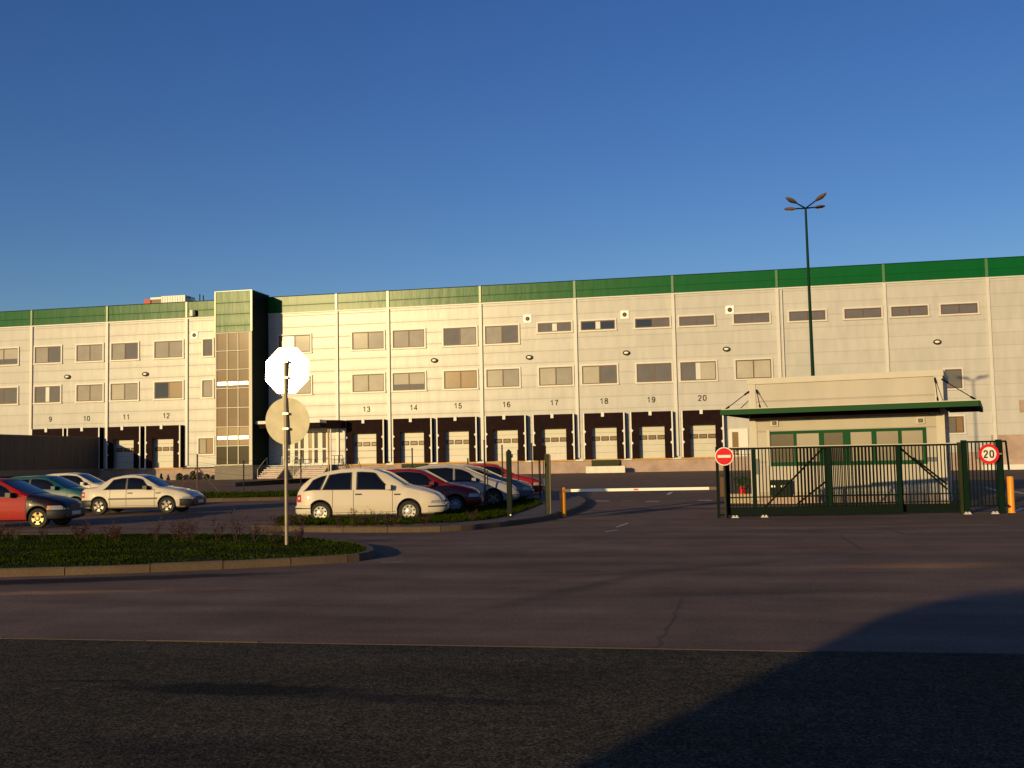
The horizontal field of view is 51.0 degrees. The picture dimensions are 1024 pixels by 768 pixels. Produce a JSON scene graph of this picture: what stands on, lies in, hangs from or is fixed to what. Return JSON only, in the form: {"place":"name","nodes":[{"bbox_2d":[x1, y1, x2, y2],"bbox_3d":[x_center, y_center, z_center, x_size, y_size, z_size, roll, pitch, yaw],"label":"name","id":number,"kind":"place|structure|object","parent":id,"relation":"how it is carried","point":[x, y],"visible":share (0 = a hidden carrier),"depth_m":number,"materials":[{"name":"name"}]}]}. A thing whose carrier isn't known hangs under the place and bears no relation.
{"place":"outdoors","nodes":[
{"label":"outdoors","id":0,"kind":"place"},
{"bbox_2d":[0,532,365,567],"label":"verge","id":1,"kind":"structure","parent":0,"point":[179,546],"depth_m":18.99,"materials":[{"name":"green plant"}]},
{"bbox_2d":[69,521,87,539],"bbox_3d":[-9.008,3.039,22.294,0.374,0.432,0.430,0,-4,-18],"label":"shrub","id":2,"kind":"object","parent":1,"relation":"on","point":[82,532],"visible":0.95,"depth_m":22.24,"materials":[{"name":"brown plant"}]},
{"bbox_2d":[96,520,122,539],"bbox_3d":[-8.251,3.011,22.036,0.535,0.422,0.346,-2,-4,15],"label":"shrub","id":3,"kind":"object","parent":1,"relation":"on","point":[106,536],"visible":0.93,"depth_m":22.08,"materials":[{"name":"brown plant"}]},
{"bbox_2d":[171,519,198,539],"bbox_3d":[-6.505,2.920,21.427,0.590,0.447,0.383,-1,-4,4],"label":"shrub","id":4,"kind":"object","parent":1,"relation":"on","point":[185,534],"visible":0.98,"depth_m":21.38,"materials":[{"name":"brown plant"}]},
{"bbox_2d":[169,506,203,540],"bbox_3d":[-6.520,2.763,21.360,0.654,0.749,0.657,-5,-5,41],"label":"shrub","id":5,"kind":"object","parent":1,"relation":"on","point":[192,533],"visible":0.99,"depth_m":21.33,"materials":[{"name":"brown plant"}]},
{"bbox_2d":[205,514,227,540],"bbox_3d":[-5.832,2.828,21.310,0.416,0.584,0.521,2,-5,-36],"label":"shrub","id":6,"kind":"object","parent":1,"relation":"on","point":[216,537],"visible":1,"depth_m":21.27,"materials":[{"name":"brown plant"}]},
{"bbox_2d":[227,508,248,540],"bbox_3d":[-5.362,2.755,21.050,0.400,0.676,0.614,1,-5,-29],"label":"shrub","id":7,"kind":"object","parent":1,"relation":"on","point":[236,528],"visible":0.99,"depth_m":21.09,"materials":[{"name":"brown plant"}]},
{"bbox_2d":[246,518,272,541],"bbox_3d":[-4.961,2.840,20.926,0.562,0.475,0.426,1,-4,-26],"label":"shrub","id":8,"kind":"object","parent":1,"relation":"on","point":[255,533],"visible":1,"depth_m":20.90,"materials":[{"name":"brown plant"}]},
{"bbox_2d":[265,347,309,544],"bbox_3d":[-4.189,1.246,19.959,0.880,3.868,0.126,-2,-4,12],"label":"traffic sign post","id":9,"kind":"object","parent":1,"relation":"on","point":[287,421],"visible":0.96,"depth_m":20.04,"materials":[{"name":"metal"}]},
{"bbox_2d":[291,523,303,541],"bbox_3d":[-4.078,2.823,20.395,0.267,0.398,0.330,0,-4,-20],"label":"shrub","id":10,"kind":"object","parent":1,"relation":"on","point":[299,534],"visible":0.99,"depth_m":20.40,"materials":[{"name":"brown plant"}]},
{"bbox_2d":[201,489,299,497],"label":"grass","id":11,"kind":"structure","parent":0,"point":[213,494],"depth_m":51.30,"materials":[{"name":"green plant"}]},
{"bbox_2d":[277,497,542,525],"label":"grass","id":12,"kind":"structure","parent":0,"point":[497,509],"depth_m":28.09,"materials":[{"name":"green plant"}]},
{"bbox_2d":[252,490,581,530],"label":"pavement","id":13,"kind":"structure","parent":0,"point":[540,509],"depth_m":30.32,"materials":[{"name":"grey concrete"}]},
{"bbox_2d":[506,449,512,516],"bbox_3d":[-0.052,2.574,27.830,0.160,1.754,0.132,-2,-4,12],"label":"gate post","id":14,"kind":"object","parent":13,"relation":"on","point":[509,456],"visible":1,"depth_m":27.79,"materials":[{"name":"green metal"}]},
{"bbox_2d":[0,256,1023,480],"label":"warehouse","id":15,"kind":"structure","parent":0,"point":[645,374],"depth_m":120.76,"materials":[{"name":"beige metal"}]},
{"bbox_2d":[0,386,18,405],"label":"window","id":16,"kind":"structure","parent":15,"relation":"in","point":[9,395],"depth_m":133.75,"materials":[{"name":"grey glass"}]},
{"bbox_2d":[0,347,19,365],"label":"window","id":17,"kind":"structure","parent":15,"relation":"in","point":[9,356],"depth_m":134.11,"materials":[{"name":"brown"}]},
{"bbox_2d":[33,384,61,404],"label":"window","id":18,"kind":"structure","parent":15,"relation":"in","point":[42,394],"depth_m":132.64,"materials":[{"name":"grey glass"}]},
{"bbox_2d":[33,345,62,364],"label":"window","id":19,"kind":"structure","parent":15,"relation":"in","point":[44,354],"depth_m":133.00,"materials":[{"name":"grey glass"}]},
{"bbox_2d":[75,343,104,362],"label":"window","id":20,"kind":"structure","parent":15,"relation":"in","point":[87,352],"depth_m":131.82,"materials":[{"name":"grey glass"}]},
{"bbox_2d":[75,383,104,402],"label":"window","id":21,"kind":"structure","parent":15,"relation":"in","point":[86,392],"depth_m":131.45,"materials":[{"name":"brown"}]},
{"bbox_2d":[109,381,139,401],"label":"window","id":22,"kind":"structure","parent":15,"relation":"in","point":[118,391],"depth_m":130.52,"materials":[{"name":"brown"}]},
{"bbox_2d":[110,341,139,361],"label":"window","id":23,"kind":"structure","parent":15,"relation":"in","point":[130,350],"depth_m":130.84,"materials":[{"name":"grey glass"}]},
{"bbox_2d":[116,439,133,468],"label":"dock door","id":24,"kind":"structure","parent":15,"relation":"in","point":[124,447],"depth_m":129.95,"materials":[{"name":"grey metal"}]},
{"bbox_2d":[154,438,172,467],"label":"dock door","id":25,"kind":"structure","parent":15,"relation":"in","point":[163,447],"depth_m":128.91,"materials":[{"name":"grey metal"}]},
{"bbox_2d":[153,339,184,359],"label":"window","id":26,"kind":"structure","parent":15,"relation":"in","point":[173,348],"depth_m":129.66,"materials":[{"name":"brown"}]},
{"bbox_2d":[153,380,184,399],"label":"window","id":27,"kind":"structure","parent":15,"relation":"in","point":[165,389],"depth_m":129.29,"materials":[{"name":"brown"}]},
{"bbox_2d":[144,294,203,303],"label":"rooftop unit","id":28,"kind":"object","parent":15,"relation":"on","point":[176,298],"visible":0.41,"depth_m":136.89,"materials":[{"name":"white metal"}]},
{"bbox_2d":[197,437,214,455],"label":"window","id":29,"kind":"structure","parent":15,"relation":"in","point":[205,445],"depth_m":127.81,"materials":[{"name":"brown glass"}]},
{"bbox_2d":[200,379,214,398],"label":"window","id":30,"kind":"structure","parent":15,"relation":"in","point":[207,385],"depth_m":128.26,"materials":[{"name":"brown glass"}]},
{"bbox_2d":[201,338,214,357],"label":"window","id":31,"kind":"structure","parent":15,"relation":"in","point":[207,343],"depth_m":128.59,"materials":[{"name":"grey glass"}]},
{"bbox_2d":[277,333,311,353],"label":"window","id":32,"kind":"structure","parent":15,"relation":"in","point":[302,341],"depth_m":126.29,"materials":[{"name":"brown"}]},
{"bbox_2d":[277,375,312,395],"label":"window","id":33,"kind":"structure","parent":15,"relation":"in","point":[307,389],"depth_m":125.68,"materials":[{"name":"brown glass"}]},
{"bbox_2d":[288,428,327,464],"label":"entrance door","id":34,"kind":"structure","parent":15,"relation":"in","point":[315,439],"depth_m":124.97,"materials":[{"name":"white paint"}]},
{"bbox_2d":[354,433,375,463],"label":"dock door","id":35,"kind":"structure","parent":15,"relation":"in","point":[363,442],"depth_m":123.70,"materials":[{"name":"grey metal"}]},
{"bbox_2d":[350,330,385,350],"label":"window","id":36,"kind":"structure","parent":15,"relation":"in","point":[366,340],"depth_m":124.45,"materials":[{"name":"brown"}]},
{"bbox_2d":[351,372,385,393],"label":"window","id":37,"kind":"structure","parent":15,"relation":"in","point":[375,382],"depth_m":124.12,"materials":[{"name":"brown glass"}]},
{"bbox_2d":[391,328,426,349],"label":"window","id":38,"kind":"structure","parent":15,"relation":"in","point":[409,338],"depth_m":123.46,"materials":[{"name":"brown"}]},
{"bbox_2d":[391,371,426,391],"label":"window","id":39,"kind":"structure","parent":15,"relation":"in","point":[402,381],"depth_m":123.12,"materials":[{"name":"brown glass"}]},
{"bbox_2d":[401,431,423,462],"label":"dock door","id":40,"kind":"structure","parent":15,"relation":"in","point":[415,440],"depth_m":122.52,"materials":[{"name":"grey metal"}]},
{"bbox_2d":[445,430,468,461],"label":"dock door","id":41,"kind":"structure","parent":15,"relation":"in","point":[456,442],"depth_m":121.45,"materials":[{"name":"grey metal"}]},
{"bbox_2d":[442,325,477,347],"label":"window","id":42,"kind":"structure","parent":15,"relation":"in","point":[452,336],"depth_m":122.23,"materials":[{"name":"grey glass"}]},
{"bbox_2d":[442,369,478,390],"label":"window","id":43,"kind":"structure","parent":15,"relation":"in","point":[454,379],"depth_m":121.87,"materials":[{"name":"brown glass"}]},
{"bbox_2d":[483,323,519,345],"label":"window","id":44,"kind":"structure","parent":15,"relation":"in","point":[495,334],"depth_m":121.22,"materials":[{"name":"grey glass"}]},
{"bbox_2d":[485,367,521,388],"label":"window","id":45,"kind":"structure","parent":15,"relation":"in","point":[507,377],"depth_m":120.86,"materials":[{"name":"brown glass"}]},
{"bbox_2d":[493,429,517,460],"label":"dock door","id":46,"kind":"structure","parent":15,"relation":"in","point":[508,438],"depth_m":120.33,"materials":[{"name":"grey metal"}]},
{"bbox_2d":[541,428,566,459],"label":"dock door","id":47,"kind":"structure","parent":15,"relation":"in","point":[554,439],"depth_m":119.16,"materials":[{"name":"grey metal"}]},
{"bbox_2d":[536,320,572,333],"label":"window","id":48,"kind":"structure","parent":15,"relation":"in","point":[546,327],"depth_m":119.98,"materials":[{"name":"grey glass"}]},
{"bbox_2d":[537,365,574,386],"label":"window","id":49,"kind":"structure","parent":15,"relation":"in","point":[559,375],"depth_m":119.63,"materials":[{"name":"brown"}]},
{"bbox_2d":[579,318,616,331],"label":"window","id":50,"kind":"structure","parent":15,"relation":"in","point":[610,324],"depth_m":118.99,"materials":[{"name":"grey"}]},
{"bbox_2d":[580,363,618,385],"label":"window","id":51,"kind":"structure","parent":15,"relation":"in","point":[591,374],"depth_m":118.64,"materials":[{"name":"brown"}]},
{"bbox_2d":[592,426,616,458],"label":"dock door","id":52,"kind":"structure","parent":15,"relation":"in","point":[604,439],"depth_m":118.03,"materials":[{"name":"grey metal"}]},
{"bbox_2d":[639,425,664,457],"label":"dock door","id":53,"kind":"structure","parent":15,"relation":"in","point":[651,438],"depth_m":116.97,"materials":[{"name":"grey metal"}]},
{"bbox_2d":[633,316,671,329],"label":"window","id":54,"kind":"structure","parent":15,"relation":"in","point":[653,322],"depth_m":117.77,"materials":[{"name":"grey glass"}]},
{"bbox_2d":[635,361,673,383],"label":"window","id":55,"kind":"structure","parent":15,"relation":"in","point":[645,372],"depth_m":117.40,"materials":[{"name":"grey glass"}]},
{"bbox_2d":[677,314,715,327],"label":"window","id":56,"kind":"structure","parent":15,"relation":"in","point":[696,320],"depth_m":116.80,"materials":[{"name":"grey glass"}]},
{"bbox_2d":[679,359,717,382],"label":"window","id":57,"kind":"structure","parent":15,"relation":"in","point":[691,370],"depth_m":116.40,"materials":[{"name":"grey glass"}]},
{"bbox_2d":[690,424,715,456],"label":"dock door","id":58,"kind":"structure","parent":15,"relation":"in","point":[702,436],"depth_m":115.83,"materials":[{"name":"grey metal"}]},
{"bbox_2d":[729,428,747,455],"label":"staff door","id":59,"kind":"structure","parent":15,"relation":"in","point":[737,437],"depth_m":115.02,"materials":[{"name":"white paint"}]},
{"bbox_2d":[732,311,771,324],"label":"window","id":60,"kind":"structure","parent":15,"relation":"in","point":[760,317],"depth_m":115.61,"materials":[{"name":"grey glass"}]},
{"bbox_2d":[734,357,772,380],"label":"window","id":61,"kind":"structure","parent":15,"relation":"in","point":[744,368],"depth_m":115.24,"materials":[{"name":"brown"}]},
{"bbox_2d":[787,308,827,322],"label":"window","id":62,"kind":"structure","parent":15,"relation":"in","point":[818,315],"depth_m":114.46,"materials":[{"name":"grey glass"}]},
{"bbox_2d":[842,306,883,320],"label":"window","id":63,"kind":"structure","parent":15,"relation":"in","point":[868,312],"depth_m":113.26,"materials":[{"name":"grey glass"}]},
{"bbox_2d":[889,304,929,317],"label":"window","id":64,"kind":"structure","parent":15,"relation":"in","point":[910,310],"depth_m":112.30,"materials":[{"name":"grey glass"}]},
{"bbox_2d":[943,367,964,389],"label":"window","id":65,"kind":"structure","parent":15,"relation":"in","point":[955,375],"depth_m":110.96,"materials":[{"name":"grey glass"}]},
{"bbox_2d":[949,415,966,434],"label":"window","id":66,"kind":"structure","parent":15,"relation":"in","point":[957,423],"depth_m":110.61,"materials":[{"name":"grey"}]},
{"bbox_2d":[939,301,979,315],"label":"window","id":67,"kind":"structure","parent":15,"relation":"in","point":[953,308],"depth_m":111.31,"materials":[{"name":"grey glass"}]},
{"bbox_2d":[0,639,1023,767],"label":"road","id":68,"kind":"structure","parent":0,"point":[111,704],"depth_m":6.93,"materials":[{"name":"grey asphalt"}]},
{"bbox_2d":[0,513,1023,654],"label":"apron","id":69,"kind":"object","parent":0,"point":[943,583],"visible":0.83,"depth_m":13.18,"materials":[{"name":"concrete"}]},
{"bbox_2d":[0,478,85,527],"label":"parked car","id":70,"kind":"object","parent":69,"relation":"on","point":[33,505],"visible":1,"depth_m":29.14,"materials":[{"name":"red paint"}]},
{"bbox_2d":[295,459,449,517],"bbox_3d":[-3.775,2.885,29.308,4.056,1.731,1.907,-1,-4,2],"label":"parked car","id":71,"kind":"object","parent":69,"relation":"on","point":[343,492],"visible":0.94,"depth_m":28.54,"materials":[{"name":"beige paint"}]},
{"bbox_2d":[0,637,1023,654],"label":"apron edge","id":72,"kind":"object","parent":69,"relation":"on","point":[537,646],"visible":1,"depth_m":9.10,"materials":[{"name":"grey concrete"}]},
{"bbox_2d":[543,454,551,513],"bbox_3d":[0.982,2.778,29.200,0.225,1.740,0.200,-2,-4,12],"label":"gate post","id":73,"kind":"object","parent":69,"relation":"on","point":[547,485],"visible":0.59,"depth_m":29.15,"materials":[{"name":"green metal"}]},
{"bbox_2d":[560,487,566,516],"bbox_3d":[1.409,3.269,29.709,0.210,0.814,0.210,-2,-4,12],"label":"bollard","id":74,"kind":"object","parent":69,"relation":"on","point":[563,503],"visible":0.92,"depth_m":29.64,"materials":[{"name":"metal"}]},
{"bbox_2d":[561,487,715,491],"bbox_3d":[3.414,2.874,29.188,4.222,0.100,0.062,-2,-4,12],"label":"barrier arm","id":75,"kind":"object","parent":74,"relation":"attached to","point":[639,489],"visible":0.97,"depth_m":29.16},
{"bbox_2d":[715,447,727,517],"bbox_3d":[5.407,2.534,27.640,0.270,1.830,0.070,-1,-4,5],"label":"gate post","id":76,"kind":"object","parent":69,"relation":"on","point":[720,491],"visible":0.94,"depth_m":27.60,"materials":[{"name":"green metal"}]},
{"bbox_2d":[726,444,902,514],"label":"sliding gate","id":77,"kind":"structure","parent":76,"relation":"attached to","point":[830,508],"depth_m":27.52,"materials":[{"name":"green metal"}]},
{"bbox_2d":[715,447,732,517],"bbox_3d":[5.448,2.526,27.442,0.470,1.815,0.082,-1,-4,5],"label":"no entry sign","id":78,"kind":"object","parent":69,"relation":"on","point":[723,456],"visible":1,"depth_m":27.45,"materials":[{"name":"red metal"}]},
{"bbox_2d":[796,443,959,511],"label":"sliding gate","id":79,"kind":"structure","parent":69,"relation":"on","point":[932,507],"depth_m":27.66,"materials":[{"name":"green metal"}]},
{"bbox_2d":[957,439,1009,513],"bbox_3d":[11.992,2.352,27.210,1.267,1.870,0.120,-1,-4,5],"label":"railing fence","id":80,"kind":"object","parent":69,"relation":"on","point":[963,474],"visible":0.99,"depth_m":27.19,"materials":[{"name":"green metal"}]},
{"bbox_2d":[979,444,1001,463],"bbox_3d":[12.041,1.762,26.996,0.570,0.500,0.044,-1,-4,5],"label":"speed limit sign","id":81,"kind":"object","parent":80,"relation":"attached to","point":[989,453],"visible":1,"depth_m":26.98,"materials":[{"name":"red"}]},
{"bbox_2d":[0,0,1023,468],"label":"sky","id":82,"kind":"structure","parent":0,"point":[149,149],"materials":[{"name":"blue"}]},
{"bbox_2d":[72,467,1023,519],"bbox_3d":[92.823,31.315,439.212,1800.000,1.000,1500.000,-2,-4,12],"label":"ground","id":83,"kind":"structure","parent":0,"point":[687,502],"depth_m":43.63,"materials":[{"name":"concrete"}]},
{"bbox_2d":[0,434,98,477],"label":"semi trailer","id":84,"kind":"object","parent":83,"relation":"on","point":[28,455],"visible":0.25,"depth_m":119.97,"materials":[{"name":"black metal"}]},
{"bbox_2d":[10,475,91,510],"bbox_3d":[-16.870,4.040,39.447,3.816,1.381,1.851,-1,-4,3],"label":"parked car","id":85,"kind":"object","parent":83,"relation":"on","point":[56,485],"visible":0.34,"depth_m":38.81,"materials":[{"name":"teal paint"}]},
{"bbox_2d":[48,473,104,487],"bbox_3d":[-19.603,4.731,48.734,3.966,1.421,1.888,-1,-4,3],"label":"parked car","id":86,"kind":"object","parent":83,"relation":"on","point":[86,480],"visible":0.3,"depth_m":48.12,"materials":[{"name":"paint"}]},
{"bbox_2d":[81,474,205,514],"bbox_3d":[-12.880,3.838,37.580,4.016,1.360,1.888,-1,-4,3],"label":"parked car","id":87,"kind":"object","parent":83,"relation":"on","point":[117,494],"visible":1,"depth_m":36.84,"materials":[{"name":"white paint"}]},
{"bbox_2d":[0,533,374,576],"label":"kerb","id":88,"kind":"structure","parent":83,"relation":"on","point":[368,553],"depth_m":16.45,"materials":[{"name":"concrete"}]},
{"bbox_2d":[182,454,218,491],"bbox_3d":[-18.828,5.382,64.375,2.902,2.340,0.125,-2,-4,17],"label":"fence post","id":89,"kind":"object","parent":83,"relation":"on","point":[196,468],"visible":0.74,"depth_m":64.36,"materials":[{"name":"brown"}]},
{"bbox_2d":[206,492,296,501],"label":"kerb","id":90,"kind":"structure","parent":83,"relation":"on","point":[248,499],"depth_m":47.81,"materials":[{"name":"concrete"}]},
{"bbox_2d":[236,478,310,486],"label":"ramp","id":91,"kind":"structure","parent":83,"relation":"on","point":[272,482],"depth_m":86.85,"materials":[{"name":"grey concrete"}]},
{"bbox_2d":[251,489,585,532],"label":"kerb","id":92,"kind":"structure","parent":83,"relation":"on","point":[396,529],"depth_m":25.02,"materials":[{"name":"concrete"}]},
{"bbox_2d":[383,468,483,510],"bbox_3d":[-2.894,3.328,33.617,3.966,1.421,1.888,-1,-4,2],"label":"parked car","id":93,"kind":"object","parent":83,"relation":"on","point":[458,496],"visible":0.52,"depth_m":32.88,"materials":[{"name":"red paint"}]},
{"bbox_2d":[417,464,518,503],"bbox_3d":[-1.893,3.524,37.171,4.266,1.490,1.981,-1,-4,2],"label":"parked car","id":94,"kind":"object","parent":83,"relation":"on","point":[497,488],"visible":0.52,"depth_m":36.40,"materials":[{"name":"silver metal"}]},
{"bbox_2d":[483,440,485,504],"bbox_3d":[-0.909,3.011,35.762,0.069,2.276,0.069,0,-4,-11],"label":"fence post","id":95,"kind":"object","parent":83,"relation":"on","point":[484,474],"visible":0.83,"depth_m":35.74,"materials":[{"name":"green"}]},
{"bbox_2d":[459,465,533,497],"bbox_3d":[-1.344,3.737,39.983,4.316,1.441,1.944,-1,-4,2],"label":"parked car","id":96,"kind":"object","parent":83,"relation":"on","point":[525,489],"visible":0.2,"depth_m":39.22,"materials":[{"name":"grey paint"}]},
{"bbox_2d":[465,463,542,492],"bbox_3d":[-0.739,4.134,46.026,4.125,1.477,1.964,-1,-4,2],"label":"parked car","id":97,"kind":"object","parent":83,"relation":"on","point":[496,468],"visible":0.22,"depth_m":45.30,"materials":[{"name":"red paint"}]},
{"bbox_2d":[533,446,545,498],"bbox_3d":[1.065,3.396,40.593,0.500,2.112,0.060,-2,-4,12],"label":"sign board","id":98,"kind":"object","parent":83,"relation":"on","point":[539,452],"visible":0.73,"depth_m":40.62,"materials":[{"name":"metal"}]},
{"bbox_2d":[586,466,625,472],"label":"concrete block","id":99,"kind":"object","parent":83,"relation":"on","point":[605,469],"depth_m":115.27,"materials":[{"name":"white concrete"}]},
{"bbox_2d":[730,493,751,502],"bbox_3d":[7.706,3.877,36.440,0.950,0.300,1.200,-2,-4,12],"label":"doorstep","id":100,"kind":"object","parent":83,"relation":"on","point":[734,499],"visible":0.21,"depth_m":35.90,"materials":[{"name":"beige concrete"}]},
{"bbox_2d":[733,475,750,493],"bbox_3d":[7.759,3.385,36.160,0.689,0.640,0.602,-2,-4,12],"label":"plant pot","id":101,"kind":"object","parent":100,"relation":"on","point":[744,488],"visible":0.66,"depth_m":36.06,"materials":[{"name":"red plastic"}]},
{"bbox_2d":[784,193,826,375],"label":"lamp mast","id":102,"kind":"object","parent":83,"relation":"on","point":[818,198],"visible":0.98,"depth_m":68.01,"materials":[{"name":"teal"}]},
{"bbox_2d":[720,369,982,503],"bbox_3d":[11.450,1.836,35.660,7.751,4.112,5.800,-3,-4,24],"label":"gatehouse","id":103,"kind":"object","parent":83,"relation":"on","point":[908,407],"visible":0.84,"depth_m":34.03,"materials":[{"name":"concrete"}]},
{"bbox_2d":[767,427,927,465],"bbox_3d":[10.587,1.987,34.141,4.882,1.178,0.053,-3,-4,24],"label":"window","id":104,"kind":"structure","parent":103,"relation":"in","point":[914,435],"depth_m":34.07,"materials":[{"name":"green"}]},
{"bbox_2d":[951,458,1023,469],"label":"yard kerb","id":105,"kind":"structure","parent":83,"relation":"on","point":[1016,460],"depth_m":88.18,"materials":[{"name":"concrete"}]},
{"bbox_2d":[981,464,1023,469],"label":"yard kerb","id":106,"kind":"structure","parent":83,"relation":"on","point":[1016,466],"depth_m":87.06,"materials":[{"name":"white paint"}]},
{"bbox_2d":[1006,476,1015,512],"bbox_3d":[12.749,2.825,27.410,0.210,0.924,0.210,-2,-4,12],"label":"bollard","id":107,"kind":"object","parent":83,"relation":"on","point":[1010,493],"visible":1,"depth_m":27.35,"materials":[{"name":"metal"}]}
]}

